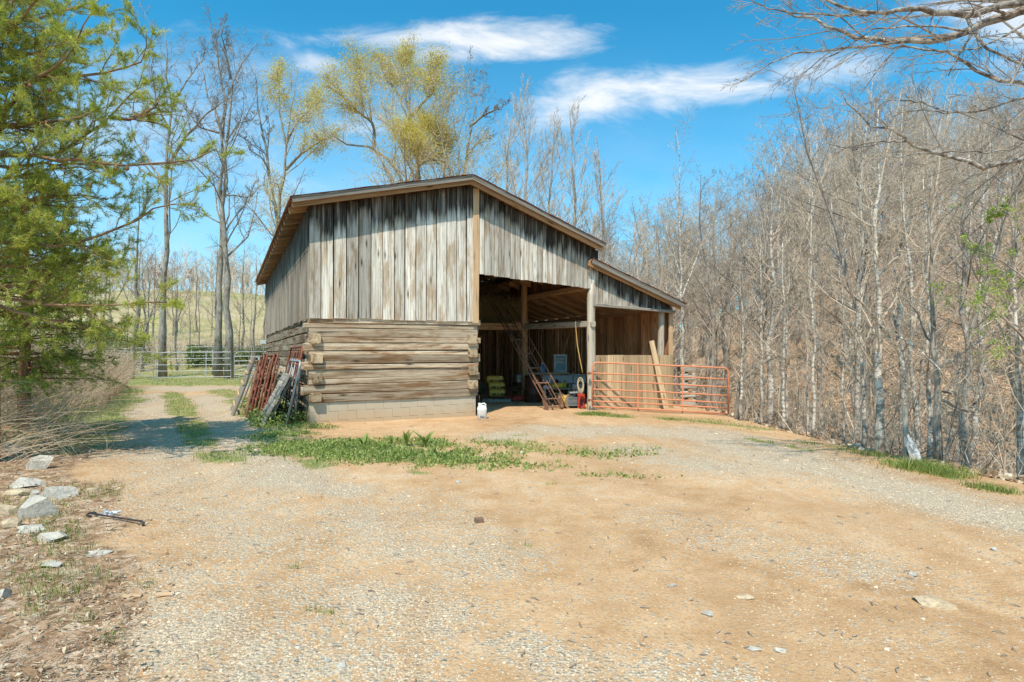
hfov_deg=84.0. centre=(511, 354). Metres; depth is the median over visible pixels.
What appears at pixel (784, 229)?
woodland tree
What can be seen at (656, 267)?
woodland tree
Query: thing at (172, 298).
thin tree
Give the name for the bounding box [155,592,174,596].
wood chip
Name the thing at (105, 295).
thin tree
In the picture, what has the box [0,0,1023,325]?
sky
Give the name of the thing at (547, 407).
hay elevator
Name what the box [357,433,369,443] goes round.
dock plant
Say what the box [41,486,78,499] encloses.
rock
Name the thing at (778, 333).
woodland tree
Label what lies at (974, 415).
woodland tree
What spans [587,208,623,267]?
woodland tree
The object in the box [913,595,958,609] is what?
stone
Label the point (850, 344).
woodland tree
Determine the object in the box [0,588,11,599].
rock
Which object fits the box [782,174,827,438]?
bank tree
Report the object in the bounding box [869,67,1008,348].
woodland tree
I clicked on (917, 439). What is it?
woodland tree
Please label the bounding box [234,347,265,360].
corral panel
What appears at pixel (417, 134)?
budding tree
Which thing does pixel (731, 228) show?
woodland tree
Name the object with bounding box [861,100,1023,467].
woodland tree
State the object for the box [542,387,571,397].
table
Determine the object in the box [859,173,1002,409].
woodland tree
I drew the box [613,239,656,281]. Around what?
woodland tree
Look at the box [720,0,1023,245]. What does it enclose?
overhanging tree
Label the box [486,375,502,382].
sack
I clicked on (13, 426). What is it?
undergrowth
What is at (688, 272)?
woodland tree
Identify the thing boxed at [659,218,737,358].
woodland tree
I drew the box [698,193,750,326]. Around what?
woodland tree
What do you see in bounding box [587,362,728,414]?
farm gate
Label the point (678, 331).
woodland tree
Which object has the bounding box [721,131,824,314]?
woodland tree
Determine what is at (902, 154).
woodland tree
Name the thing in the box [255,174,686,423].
barn
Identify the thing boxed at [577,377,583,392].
cord coil
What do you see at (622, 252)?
woodland tree
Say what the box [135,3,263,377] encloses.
tall tree
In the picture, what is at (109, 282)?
thin tree
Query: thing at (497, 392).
sack
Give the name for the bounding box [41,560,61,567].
rock
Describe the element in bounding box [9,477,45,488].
rock
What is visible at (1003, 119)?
woodland tree
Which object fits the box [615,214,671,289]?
woodland tree
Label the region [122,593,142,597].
wood chip
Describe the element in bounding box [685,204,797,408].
woodland tree
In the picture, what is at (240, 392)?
rail hurdle
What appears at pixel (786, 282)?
woodland tree
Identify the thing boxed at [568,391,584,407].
generator
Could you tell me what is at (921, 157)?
woodland tree
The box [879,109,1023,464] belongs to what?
woodland tree
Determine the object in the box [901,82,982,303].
woodland tree
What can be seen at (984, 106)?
woodland tree
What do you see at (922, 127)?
woodland tree
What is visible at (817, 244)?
woodland tree
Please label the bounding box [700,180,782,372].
woodland tree
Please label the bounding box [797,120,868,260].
woodland tree
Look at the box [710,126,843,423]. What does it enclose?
woodland tree
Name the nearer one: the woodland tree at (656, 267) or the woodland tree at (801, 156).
the woodland tree at (656, 267)
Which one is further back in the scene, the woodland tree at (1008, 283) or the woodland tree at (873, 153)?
the woodland tree at (873, 153)
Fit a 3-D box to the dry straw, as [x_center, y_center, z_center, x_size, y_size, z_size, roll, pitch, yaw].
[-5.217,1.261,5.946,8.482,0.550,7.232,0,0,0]
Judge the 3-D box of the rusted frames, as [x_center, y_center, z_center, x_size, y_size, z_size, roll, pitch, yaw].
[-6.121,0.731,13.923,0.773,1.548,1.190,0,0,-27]
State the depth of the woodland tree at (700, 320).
52.46 m
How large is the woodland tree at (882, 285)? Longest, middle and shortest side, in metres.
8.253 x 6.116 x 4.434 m
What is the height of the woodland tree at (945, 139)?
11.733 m
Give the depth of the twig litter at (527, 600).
3.46 m
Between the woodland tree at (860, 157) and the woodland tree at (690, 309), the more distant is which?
the woodland tree at (690, 309)
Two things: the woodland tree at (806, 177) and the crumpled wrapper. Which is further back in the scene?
the woodland tree at (806, 177)
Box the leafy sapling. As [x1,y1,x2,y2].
[927,150,1023,368]
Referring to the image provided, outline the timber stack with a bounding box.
[677,363,695,405]
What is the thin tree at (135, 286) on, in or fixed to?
on the ground at (810, 502)
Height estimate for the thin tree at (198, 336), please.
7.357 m
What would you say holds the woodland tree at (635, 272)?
on the ground at (810, 502)
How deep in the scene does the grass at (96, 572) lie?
6.82 m
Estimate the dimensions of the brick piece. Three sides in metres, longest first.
0.073 x 0.056 x 0.052 m
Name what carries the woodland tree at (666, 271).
on the ground at (810, 502)
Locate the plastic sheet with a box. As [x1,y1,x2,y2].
[903,434,920,461]
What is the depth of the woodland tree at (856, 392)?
13.03 m
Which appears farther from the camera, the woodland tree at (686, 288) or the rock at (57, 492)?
the woodland tree at (686, 288)
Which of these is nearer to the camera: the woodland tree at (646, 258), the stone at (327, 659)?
the stone at (327, 659)
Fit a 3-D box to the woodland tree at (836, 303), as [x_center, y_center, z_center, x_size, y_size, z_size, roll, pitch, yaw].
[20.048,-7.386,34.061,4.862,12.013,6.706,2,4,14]
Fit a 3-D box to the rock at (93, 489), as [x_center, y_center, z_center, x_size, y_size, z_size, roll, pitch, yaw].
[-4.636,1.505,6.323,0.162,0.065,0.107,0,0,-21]
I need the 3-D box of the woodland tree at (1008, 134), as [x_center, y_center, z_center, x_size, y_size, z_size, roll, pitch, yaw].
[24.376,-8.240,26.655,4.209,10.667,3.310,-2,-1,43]
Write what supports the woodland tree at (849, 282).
on the ground at (810, 502)
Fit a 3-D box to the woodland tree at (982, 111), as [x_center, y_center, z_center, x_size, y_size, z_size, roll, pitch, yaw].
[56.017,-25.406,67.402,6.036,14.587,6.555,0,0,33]
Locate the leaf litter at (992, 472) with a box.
[0,276,1023,681]
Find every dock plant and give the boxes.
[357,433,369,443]
[372,439,387,448]
[384,434,393,443]
[402,428,418,445]
[412,430,435,446]
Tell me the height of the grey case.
0.667 m
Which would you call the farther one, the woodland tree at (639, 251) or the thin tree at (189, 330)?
the woodland tree at (639, 251)
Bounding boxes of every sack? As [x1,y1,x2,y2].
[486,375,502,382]
[488,383,505,388]
[489,389,505,396]
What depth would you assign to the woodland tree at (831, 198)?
45.88 m
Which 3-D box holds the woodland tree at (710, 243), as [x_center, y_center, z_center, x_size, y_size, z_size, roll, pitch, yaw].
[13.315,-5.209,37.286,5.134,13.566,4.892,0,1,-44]
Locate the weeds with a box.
[242,396,308,427]
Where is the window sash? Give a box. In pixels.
[554,354,566,371]
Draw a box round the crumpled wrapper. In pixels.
[101,509,120,515]
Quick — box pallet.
[482,397,510,401]
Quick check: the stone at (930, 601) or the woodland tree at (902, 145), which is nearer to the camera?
the stone at (930, 601)
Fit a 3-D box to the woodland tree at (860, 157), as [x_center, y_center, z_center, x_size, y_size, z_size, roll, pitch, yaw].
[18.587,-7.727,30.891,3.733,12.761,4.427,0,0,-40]
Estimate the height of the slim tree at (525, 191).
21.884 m
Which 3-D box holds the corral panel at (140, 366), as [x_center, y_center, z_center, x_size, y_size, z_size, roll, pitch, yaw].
[-23.224,0.609,34.303,5.279,1.808,0.096,0,0,25]
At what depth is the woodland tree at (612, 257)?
28.19 m
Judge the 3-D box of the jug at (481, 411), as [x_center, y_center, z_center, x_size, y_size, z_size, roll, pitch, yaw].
[-0.704,1.312,13.350,0.232,0.377,0.232,0,0,-6]
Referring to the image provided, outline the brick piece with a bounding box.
[474,516,483,522]
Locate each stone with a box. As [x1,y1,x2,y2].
[324,657,330,662]
[336,661,346,668]
[667,583,676,586]
[701,610,712,615]
[735,594,754,599]
[747,645,761,650]
[773,647,785,652]
[908,571,917,575]
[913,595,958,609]
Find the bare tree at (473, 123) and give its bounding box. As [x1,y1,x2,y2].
[418,46,523,193]
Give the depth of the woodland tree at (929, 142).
34.14 m
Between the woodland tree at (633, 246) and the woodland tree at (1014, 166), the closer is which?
the woodland tree at (1014, 166)
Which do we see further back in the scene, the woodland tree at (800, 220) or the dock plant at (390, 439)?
the woodland tree at (800, 220)
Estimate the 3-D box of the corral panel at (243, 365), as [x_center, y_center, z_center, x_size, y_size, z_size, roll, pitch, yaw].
[-14.750,0.622,34.000,3.369,1.719,0.045,0,0,-21]
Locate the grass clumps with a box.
[576,410,1023,495]
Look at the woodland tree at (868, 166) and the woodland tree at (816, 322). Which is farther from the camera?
the woodland tree at (868, 166)
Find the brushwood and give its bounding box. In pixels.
[74,282,1023,478]
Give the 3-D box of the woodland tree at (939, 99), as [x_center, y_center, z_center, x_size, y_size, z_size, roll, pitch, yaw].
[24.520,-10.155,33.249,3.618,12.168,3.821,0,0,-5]
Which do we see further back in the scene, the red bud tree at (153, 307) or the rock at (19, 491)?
the red bud tree at (153, 307)
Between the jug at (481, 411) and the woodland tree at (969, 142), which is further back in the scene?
the woodland tree at (969, 142)
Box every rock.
[0,504,17,515]
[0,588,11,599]
[1,518,21,529]
[5,445,26,452]
[5,488,31,496]
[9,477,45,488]
[17,494,58,518]
[17,524,45,533]
[26,455,53,469]
[28,489,39,497]
[37,531,68,542]
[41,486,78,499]
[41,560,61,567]
[86,487,100,491]
[86,550,113,556]
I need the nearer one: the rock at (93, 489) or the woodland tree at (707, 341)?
the rock at (93, 489)
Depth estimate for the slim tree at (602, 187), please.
41.93 m
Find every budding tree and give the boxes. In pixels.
[235,51,356,351]
[258,23,476,187]
[374,47,520,186]
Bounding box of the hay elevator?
[493,302,564,409]
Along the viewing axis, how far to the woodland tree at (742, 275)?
21.57 m
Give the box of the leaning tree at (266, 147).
[216,28,314,235]
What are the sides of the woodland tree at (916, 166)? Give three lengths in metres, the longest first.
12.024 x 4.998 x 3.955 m
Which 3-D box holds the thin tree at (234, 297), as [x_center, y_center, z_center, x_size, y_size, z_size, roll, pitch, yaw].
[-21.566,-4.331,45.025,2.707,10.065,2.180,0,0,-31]
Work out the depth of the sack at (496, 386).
18.40 m
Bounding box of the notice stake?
[260,340,265,355]
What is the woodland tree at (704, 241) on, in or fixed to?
on the ground at (810, 502)
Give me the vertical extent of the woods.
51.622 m
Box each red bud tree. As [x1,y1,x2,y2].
[120,248,176,370]
[166,251,195,350]
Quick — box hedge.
[69,326,265,375]
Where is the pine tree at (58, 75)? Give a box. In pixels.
[0,0,248,459]
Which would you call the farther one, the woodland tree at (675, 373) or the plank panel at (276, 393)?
the woodland tree at (675, 373)
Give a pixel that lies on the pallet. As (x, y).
(495, 399)
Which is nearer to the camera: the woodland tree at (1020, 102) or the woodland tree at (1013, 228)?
the woodland tree at (1013, 228)
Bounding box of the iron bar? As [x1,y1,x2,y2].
[85,511,144,525]
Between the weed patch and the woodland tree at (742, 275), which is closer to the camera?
the weed patch
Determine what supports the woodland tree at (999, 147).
on the ground at (810, 502)
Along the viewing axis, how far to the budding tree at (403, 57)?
29.50 m
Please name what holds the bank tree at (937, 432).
on the ground at (810, 502)
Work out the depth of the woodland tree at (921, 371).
17.03 m
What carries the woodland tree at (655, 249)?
on the ground at (810, 502)
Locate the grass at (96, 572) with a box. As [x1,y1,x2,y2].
[0,370,1022,654]
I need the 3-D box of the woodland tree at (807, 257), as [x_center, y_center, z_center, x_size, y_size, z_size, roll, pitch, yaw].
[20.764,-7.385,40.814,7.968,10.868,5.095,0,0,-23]
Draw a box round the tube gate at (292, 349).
[280,345,302,423]
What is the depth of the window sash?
19.34 m
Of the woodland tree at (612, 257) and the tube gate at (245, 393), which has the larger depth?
the woodland tree at (612, 257)
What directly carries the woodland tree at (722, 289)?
on the ground at (810, 502)
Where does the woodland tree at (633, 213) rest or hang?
on the ground at (810, 502)
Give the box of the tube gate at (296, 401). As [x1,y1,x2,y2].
[284,359,301,421]
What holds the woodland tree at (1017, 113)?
on the ground at (810, 502)
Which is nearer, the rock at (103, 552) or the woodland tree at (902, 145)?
the rock at (103, 552)
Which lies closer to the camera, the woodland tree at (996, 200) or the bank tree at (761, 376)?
the bank tree at (761, 376)
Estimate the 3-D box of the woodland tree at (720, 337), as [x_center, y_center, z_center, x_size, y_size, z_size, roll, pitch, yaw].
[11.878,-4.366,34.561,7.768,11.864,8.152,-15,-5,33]
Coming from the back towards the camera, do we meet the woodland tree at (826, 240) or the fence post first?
the woodland tree at (826, 240)
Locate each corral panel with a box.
[114,350,154,379]
[116,347,170,366]
[156,352,230,380]
[170,347,224,363]
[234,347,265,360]
[234,351,265,379]
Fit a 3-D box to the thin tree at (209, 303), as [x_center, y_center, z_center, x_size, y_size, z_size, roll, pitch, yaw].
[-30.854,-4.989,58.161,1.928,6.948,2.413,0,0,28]
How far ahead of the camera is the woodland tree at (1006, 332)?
17.48 m
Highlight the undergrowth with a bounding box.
[0,383,114,451]
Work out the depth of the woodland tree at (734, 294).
52.75 m
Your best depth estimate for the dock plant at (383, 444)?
8.77 m
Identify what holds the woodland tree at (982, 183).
on the ground at (810, 502)
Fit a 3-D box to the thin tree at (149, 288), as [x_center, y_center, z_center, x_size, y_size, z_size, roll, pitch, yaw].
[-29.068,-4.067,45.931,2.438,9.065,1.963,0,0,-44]
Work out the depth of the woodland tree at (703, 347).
48.42 m
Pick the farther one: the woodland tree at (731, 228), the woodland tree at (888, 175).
the woodland tree at (731, 228)
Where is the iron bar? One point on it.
(96, 513)
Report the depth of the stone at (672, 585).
3.69 m
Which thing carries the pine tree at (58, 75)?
on the ground at (810, 502)
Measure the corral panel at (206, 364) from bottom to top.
1.707 m
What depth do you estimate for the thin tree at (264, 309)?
56.23 m
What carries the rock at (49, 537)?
on the ground at (810, 502)
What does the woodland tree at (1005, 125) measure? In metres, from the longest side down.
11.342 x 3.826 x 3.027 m
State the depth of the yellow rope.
15.54 m
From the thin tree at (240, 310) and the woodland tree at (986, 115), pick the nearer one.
the thin tree at (240, 310)
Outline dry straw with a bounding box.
[0,435,425,681]
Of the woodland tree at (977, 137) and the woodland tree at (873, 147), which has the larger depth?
the woodland tree at (873, 147)
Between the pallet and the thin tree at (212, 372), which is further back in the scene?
the thin tree at (212, 372)
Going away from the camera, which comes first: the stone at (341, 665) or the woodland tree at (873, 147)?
the stone at (341, 665)
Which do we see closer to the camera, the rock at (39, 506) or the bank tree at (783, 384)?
the rock at (39, 506)
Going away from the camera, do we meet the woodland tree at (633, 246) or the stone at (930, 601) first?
the stone at (930, 601)
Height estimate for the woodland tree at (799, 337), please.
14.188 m
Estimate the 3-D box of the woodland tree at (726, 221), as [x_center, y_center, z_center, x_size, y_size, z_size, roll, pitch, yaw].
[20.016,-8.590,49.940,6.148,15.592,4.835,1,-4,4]
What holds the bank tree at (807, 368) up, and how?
on the ground at (810, 502)
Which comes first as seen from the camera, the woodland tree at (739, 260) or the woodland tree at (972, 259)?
the woodland tree at (972, 259)
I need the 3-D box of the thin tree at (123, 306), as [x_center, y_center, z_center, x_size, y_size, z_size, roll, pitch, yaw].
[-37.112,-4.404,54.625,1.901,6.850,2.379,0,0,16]
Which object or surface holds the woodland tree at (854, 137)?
on the ground at (810, 502)
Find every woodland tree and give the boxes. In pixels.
[568,208,652,276]
[580,209,646,283]
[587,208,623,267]
[603,208,651,310]
[605,204,723,353]
[605,252,656,281]
[608,216,658,284]
[608,234,639,276]
[612,205,663,286]
[613,189,704,287]
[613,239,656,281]
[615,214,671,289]
[616,202,736,358]
[617,217,689,311]
[624,225,673,292]
[624,229,684,340]
[627,210,706,368]
[632,188,715,363]
[632,222,722,323]
[636,220,695,296]
[639,191,717,373]
[645,194,705,387]
[646,256,699,350]
[649,210,778,379]
[655,203,711,362]
[656,190,769,369]
[659,159,771,408]
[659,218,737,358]
[661,206,707,362]
[664,200,711,345]
[669,195,732,356]
[670,164,812,413]
[673,229,724,355]
[677,145,826,412]
[677,186,768,403]
[677,232,707,350]
[679,189,756,408]
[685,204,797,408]
[687,176,751,364]
[688,216,737,337]
[689,205,723,320]
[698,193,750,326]
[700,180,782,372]
[701,150,850,364]
[703,235,737,344]
[706,179,829,421]
[706,228,735,319]
[707,188,754,340]
[708,200,762,356]
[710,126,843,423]
[710,168,796,417]
[716,167,772,311]
[720,220,756,344]
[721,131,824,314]
[724,196,776,321]
[726,172,808,341]
[729,143,836,347]
[732,202,760,336]
[734,225,827,417]
[735,194,786,321]
[737,110,856,344]
[747,183,837,319]
[749,31,978,447]
[750,108,869,434]
[751,169,820,311]
[752,129,807,309]
[757,102,996,442]
[768,144,842,285]
[772,106,853,281]
[775,173,835,286]
[777,169,844,297]
[779,124,919,437]
[782,148,860,345]
[791,57,953,443]
[793,117,896,373]
[797,85,970,339]
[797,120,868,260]
[800,138,942,354]
[800,146,845,322]
[804,80,920,300]
[804,128,890,325]
[808,77,918,443]
[808,129,855,290]
[812,96,895,248]
[820,114,881,246]
[820,120,897,259]
[825,121,856,234]
[833,197,943,371]
[836,114,899,252]
[836,115,899,188]
[837,149,1020,448]
[841,114,888,236]
[847,57,966,456]
[847,78,952,264]
[852,94,981,313]
[854,72,936,261]
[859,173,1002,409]
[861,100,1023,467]
[865,104,980,244]
[868,93,932,231]
[868,104,946,253]
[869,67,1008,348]
[869,84,947,295]
[869,130,992,376]
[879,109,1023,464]
[881,119,962,243]
[882,77,943,214]
[885,72,977,253]
[886,117,1023,458]
[887,76,975,232]
[893,87,952,205]
[899,40,1023,327]
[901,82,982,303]
[904,113,1023,445]
[912,89,960,252]
[917,102,1023,396]
[925,84,1016,244]
[931,117,963,209]
[937,79,1004,264]
[939,140,1023,425]
[939,156,1022,371]
[940,82,1014,222]
[941,81,1023,238]
[945,99,1023,272]
[947,127,1016,260]
[949,88,1002,227]
[955,78,1007,198]
[956,61,1020,202]
[966,135,1023,277]
[967,83,1001,189]
[969,96,1023,206]
[969,131,1023,322]
[976,71,1023,180]
[980,79,1023,205]
[984,68,1023,202]
[984,87,1018,184]
[984,243,1023,359]
[988,75,1023,229]
[997,73,1023,193]
[1004,119,1023,203]
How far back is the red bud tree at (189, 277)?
47.97 m
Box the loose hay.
[479,275,522,334]
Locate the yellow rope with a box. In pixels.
[575,322,582,372]
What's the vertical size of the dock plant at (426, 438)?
0.303 m
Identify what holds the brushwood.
on the ground at (810, 502)
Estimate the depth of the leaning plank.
16.22 m
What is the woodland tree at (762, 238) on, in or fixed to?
on the ground at (810, 502)
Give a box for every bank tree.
[644,102,718,398]
[702,314,738,410]
[721,270,758,420]
[734,320,793,419]
[738,232,779,425]
[750,235,817,429]
[757,243,803,431]
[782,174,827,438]
[792,246,826,434]
[807,89,945,455]
[808,222,871,442]
[839,212,888,450]
[848,172,938,455]
[889,158,1004,462]
[895,154,951,458]
[940,349,966,464]
[982,181,1023,479]
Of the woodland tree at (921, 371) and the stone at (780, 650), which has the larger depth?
the woodland tree at (921, 371)
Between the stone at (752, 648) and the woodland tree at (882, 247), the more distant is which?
the woodland tree at (882, 247)
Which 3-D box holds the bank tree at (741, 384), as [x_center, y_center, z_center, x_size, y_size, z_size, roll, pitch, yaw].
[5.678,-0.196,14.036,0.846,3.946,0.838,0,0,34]
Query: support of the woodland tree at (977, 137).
on the ground at (810, 502)
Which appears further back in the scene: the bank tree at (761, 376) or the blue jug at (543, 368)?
the blue jug at (543, 368)
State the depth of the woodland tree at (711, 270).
41.65 m
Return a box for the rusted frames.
[244,353,280,417]
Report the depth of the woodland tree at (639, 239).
52.50 m
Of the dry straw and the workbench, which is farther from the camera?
the workbench
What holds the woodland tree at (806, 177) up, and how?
on the ground at (810, 502)
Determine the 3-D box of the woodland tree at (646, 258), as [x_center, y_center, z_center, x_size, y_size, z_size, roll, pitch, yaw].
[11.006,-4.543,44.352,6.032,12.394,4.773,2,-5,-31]
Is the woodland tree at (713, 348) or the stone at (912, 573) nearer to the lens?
the stone at (912, 573)
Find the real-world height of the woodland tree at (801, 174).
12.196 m
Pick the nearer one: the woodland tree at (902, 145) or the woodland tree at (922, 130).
the woodland tree at (922, 130)
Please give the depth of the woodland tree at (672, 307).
37.97 m
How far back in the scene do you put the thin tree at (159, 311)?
46.77 m
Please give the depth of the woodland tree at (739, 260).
39.16 m
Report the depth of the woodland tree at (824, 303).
32.29 m
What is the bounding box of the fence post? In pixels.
[902,406,908,458]
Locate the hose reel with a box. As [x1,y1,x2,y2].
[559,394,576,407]
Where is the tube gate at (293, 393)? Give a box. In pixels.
[278,359,300,424]
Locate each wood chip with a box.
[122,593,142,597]
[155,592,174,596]
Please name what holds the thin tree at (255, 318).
on the ground at (810, 502)
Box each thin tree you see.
[69,202,112,344]
[84,274,111,315]
[87,219,138,347]
[95,233,116,332]
[102,171,166,378]
[113,274,140,333]
[123,233,157,339]
[134,276,154,331]
[139,249,160,350]
[141,247,163,337]
[148,270,177,339]
[159,250,196,370]
[159,260,180,335]
[171,272,204,342]
[178,272,211,365]
[190,252,210,331]
[194,245,236,374]
[199,272,215,336]
[206,250,228,313]
[223,240,255,347]
[230,277,254,349]
[235,246,268,367]
[237,278,262,340]
[254,254,265,339]
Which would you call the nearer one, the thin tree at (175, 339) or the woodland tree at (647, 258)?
the thin tree at (175, 339)
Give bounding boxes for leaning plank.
[649,340,668,408]
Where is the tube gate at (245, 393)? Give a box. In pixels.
[239,357,259,408]
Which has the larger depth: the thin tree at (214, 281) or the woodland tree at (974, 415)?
the thin tree at (214, 281)
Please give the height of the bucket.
0.272 m
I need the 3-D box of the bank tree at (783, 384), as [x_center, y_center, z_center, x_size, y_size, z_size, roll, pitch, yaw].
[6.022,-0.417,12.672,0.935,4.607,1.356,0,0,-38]
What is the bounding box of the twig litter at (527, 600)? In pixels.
[1,414,1023,681]
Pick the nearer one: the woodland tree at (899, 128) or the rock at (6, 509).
the rock at (6, 509)
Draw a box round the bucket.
[515,374,520,381]
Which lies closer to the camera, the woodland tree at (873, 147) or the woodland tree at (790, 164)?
the woodland tree at (790, 164)
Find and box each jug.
[477,403,486,418]
[539,363,545,372]
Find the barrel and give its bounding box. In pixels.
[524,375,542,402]
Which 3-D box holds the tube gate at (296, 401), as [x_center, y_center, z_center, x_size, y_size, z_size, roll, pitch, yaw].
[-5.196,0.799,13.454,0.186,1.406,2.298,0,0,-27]
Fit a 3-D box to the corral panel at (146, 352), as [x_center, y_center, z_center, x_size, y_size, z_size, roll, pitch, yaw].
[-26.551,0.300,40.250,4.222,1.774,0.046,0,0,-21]
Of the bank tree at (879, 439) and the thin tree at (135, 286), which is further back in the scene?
the thin tree at (135, 286)
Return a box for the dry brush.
[0,327,178,467]
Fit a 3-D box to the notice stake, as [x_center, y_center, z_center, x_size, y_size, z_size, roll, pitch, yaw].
[-13.975,0.331,31.990,0.360,2.345,0.060,0,0,0]
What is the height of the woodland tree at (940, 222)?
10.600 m
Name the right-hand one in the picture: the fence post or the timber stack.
the fence post
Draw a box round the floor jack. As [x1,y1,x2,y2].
[508,374,528,401]
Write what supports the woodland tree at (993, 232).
on the ground at (810, 502)
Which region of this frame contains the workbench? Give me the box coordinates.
[526,372,585,397]
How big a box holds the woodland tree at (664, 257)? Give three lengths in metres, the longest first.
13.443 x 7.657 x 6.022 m
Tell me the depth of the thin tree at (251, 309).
49.88 m
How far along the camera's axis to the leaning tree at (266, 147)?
36.98 m
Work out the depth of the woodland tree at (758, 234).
60.02 m
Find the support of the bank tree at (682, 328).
on the ground at (810, 502)
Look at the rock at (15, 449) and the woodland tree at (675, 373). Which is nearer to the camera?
the rock at (15, 449)
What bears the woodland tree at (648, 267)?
on the ground at (810, 502)
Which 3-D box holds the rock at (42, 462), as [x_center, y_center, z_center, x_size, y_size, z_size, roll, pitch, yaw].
[-6.190,1.470,7.468,0.290,0.308,0.220,0,0,28]
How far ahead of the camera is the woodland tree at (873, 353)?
20.05 m
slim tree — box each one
[478,91,531,201]
[500,73,570,220]
[533,109,577,224]
[548,95,620,238]
[578,136,628,266]
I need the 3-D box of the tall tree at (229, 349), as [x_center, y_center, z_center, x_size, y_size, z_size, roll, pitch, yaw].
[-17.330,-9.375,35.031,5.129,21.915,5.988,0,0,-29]
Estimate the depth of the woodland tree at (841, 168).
51.94 m
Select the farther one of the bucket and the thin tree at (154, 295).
the thin tree at (154, 295)
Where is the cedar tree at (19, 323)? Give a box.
[0,161,131,430]
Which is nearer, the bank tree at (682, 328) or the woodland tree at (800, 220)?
the bank tree at (682, 328)
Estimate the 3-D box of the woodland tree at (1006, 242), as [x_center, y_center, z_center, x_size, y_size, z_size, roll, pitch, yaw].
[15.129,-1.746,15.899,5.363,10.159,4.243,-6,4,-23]
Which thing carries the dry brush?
on the ground at (810, 502)
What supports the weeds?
on the ground at (810, 502)
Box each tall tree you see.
[104,0,259,376]
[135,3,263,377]
[183,13,273,378]
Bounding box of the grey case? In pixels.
[571,383,582,394]
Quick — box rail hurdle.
[230,356,255,414]
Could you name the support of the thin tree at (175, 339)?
on the ground at (810, 502)
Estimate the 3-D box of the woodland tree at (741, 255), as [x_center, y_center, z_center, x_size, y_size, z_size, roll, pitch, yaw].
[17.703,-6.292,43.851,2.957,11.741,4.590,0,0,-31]
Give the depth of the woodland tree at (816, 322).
19.74 m
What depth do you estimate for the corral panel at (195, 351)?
41.06 m
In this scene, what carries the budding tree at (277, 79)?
on the ground at (810, 502)
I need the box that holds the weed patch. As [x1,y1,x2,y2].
[232,419,682,478]
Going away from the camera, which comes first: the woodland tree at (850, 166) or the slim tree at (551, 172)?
the slim tree at (551, 172)
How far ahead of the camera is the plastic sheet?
8.77 m
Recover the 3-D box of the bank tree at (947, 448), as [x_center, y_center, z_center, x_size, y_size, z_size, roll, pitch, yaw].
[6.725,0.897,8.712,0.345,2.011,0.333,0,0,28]
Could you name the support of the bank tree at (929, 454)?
on the ground at (810, 502)
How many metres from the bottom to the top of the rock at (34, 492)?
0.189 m
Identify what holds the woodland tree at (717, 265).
on the ground at (810, 502)
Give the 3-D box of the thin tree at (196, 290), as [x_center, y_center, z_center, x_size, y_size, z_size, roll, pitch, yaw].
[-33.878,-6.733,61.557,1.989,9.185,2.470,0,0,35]
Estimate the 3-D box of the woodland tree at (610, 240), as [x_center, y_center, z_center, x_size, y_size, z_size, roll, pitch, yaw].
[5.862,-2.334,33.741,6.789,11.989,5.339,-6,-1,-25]
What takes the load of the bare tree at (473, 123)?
on the ground at (810, 502)
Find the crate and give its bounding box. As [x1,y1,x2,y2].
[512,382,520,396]
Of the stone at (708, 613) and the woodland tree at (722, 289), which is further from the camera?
the woodland tree at (722, 289)
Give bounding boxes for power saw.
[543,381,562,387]
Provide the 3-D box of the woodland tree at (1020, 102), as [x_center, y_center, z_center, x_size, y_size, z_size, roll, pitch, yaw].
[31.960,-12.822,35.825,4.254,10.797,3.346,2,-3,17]
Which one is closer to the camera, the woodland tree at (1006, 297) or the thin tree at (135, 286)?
the woodland tree at (1006, 297)
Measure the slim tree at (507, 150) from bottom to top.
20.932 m
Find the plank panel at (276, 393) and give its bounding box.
[260,371,293,424]
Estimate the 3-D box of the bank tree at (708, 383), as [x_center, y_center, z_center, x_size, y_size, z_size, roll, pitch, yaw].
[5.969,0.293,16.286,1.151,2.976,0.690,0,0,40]
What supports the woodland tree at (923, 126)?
on the ground at (810, 502)
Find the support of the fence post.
on the ground at (810, 502)
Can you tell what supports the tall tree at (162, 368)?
on the ground at (810, 502)
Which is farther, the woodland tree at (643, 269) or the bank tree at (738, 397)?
the woodland tree at (643, 269)
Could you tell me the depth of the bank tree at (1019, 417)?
8.29 m
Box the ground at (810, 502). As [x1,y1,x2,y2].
[0,192,1023,681]
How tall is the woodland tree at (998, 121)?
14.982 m
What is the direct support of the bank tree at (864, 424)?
on the ground at (810, 502)
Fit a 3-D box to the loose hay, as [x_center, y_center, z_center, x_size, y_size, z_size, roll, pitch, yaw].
[-1.743,-1.789,19.398,3.461,2.608,2.980,0,0,-26]
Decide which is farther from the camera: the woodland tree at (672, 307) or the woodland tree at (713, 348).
the woodland tree at (672, 307)
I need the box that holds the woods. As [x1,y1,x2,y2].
[8,102,1022,350]
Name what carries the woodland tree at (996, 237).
on the ground at (810, 502)
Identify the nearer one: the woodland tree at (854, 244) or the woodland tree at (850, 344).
the woodland tree at (850, 344)

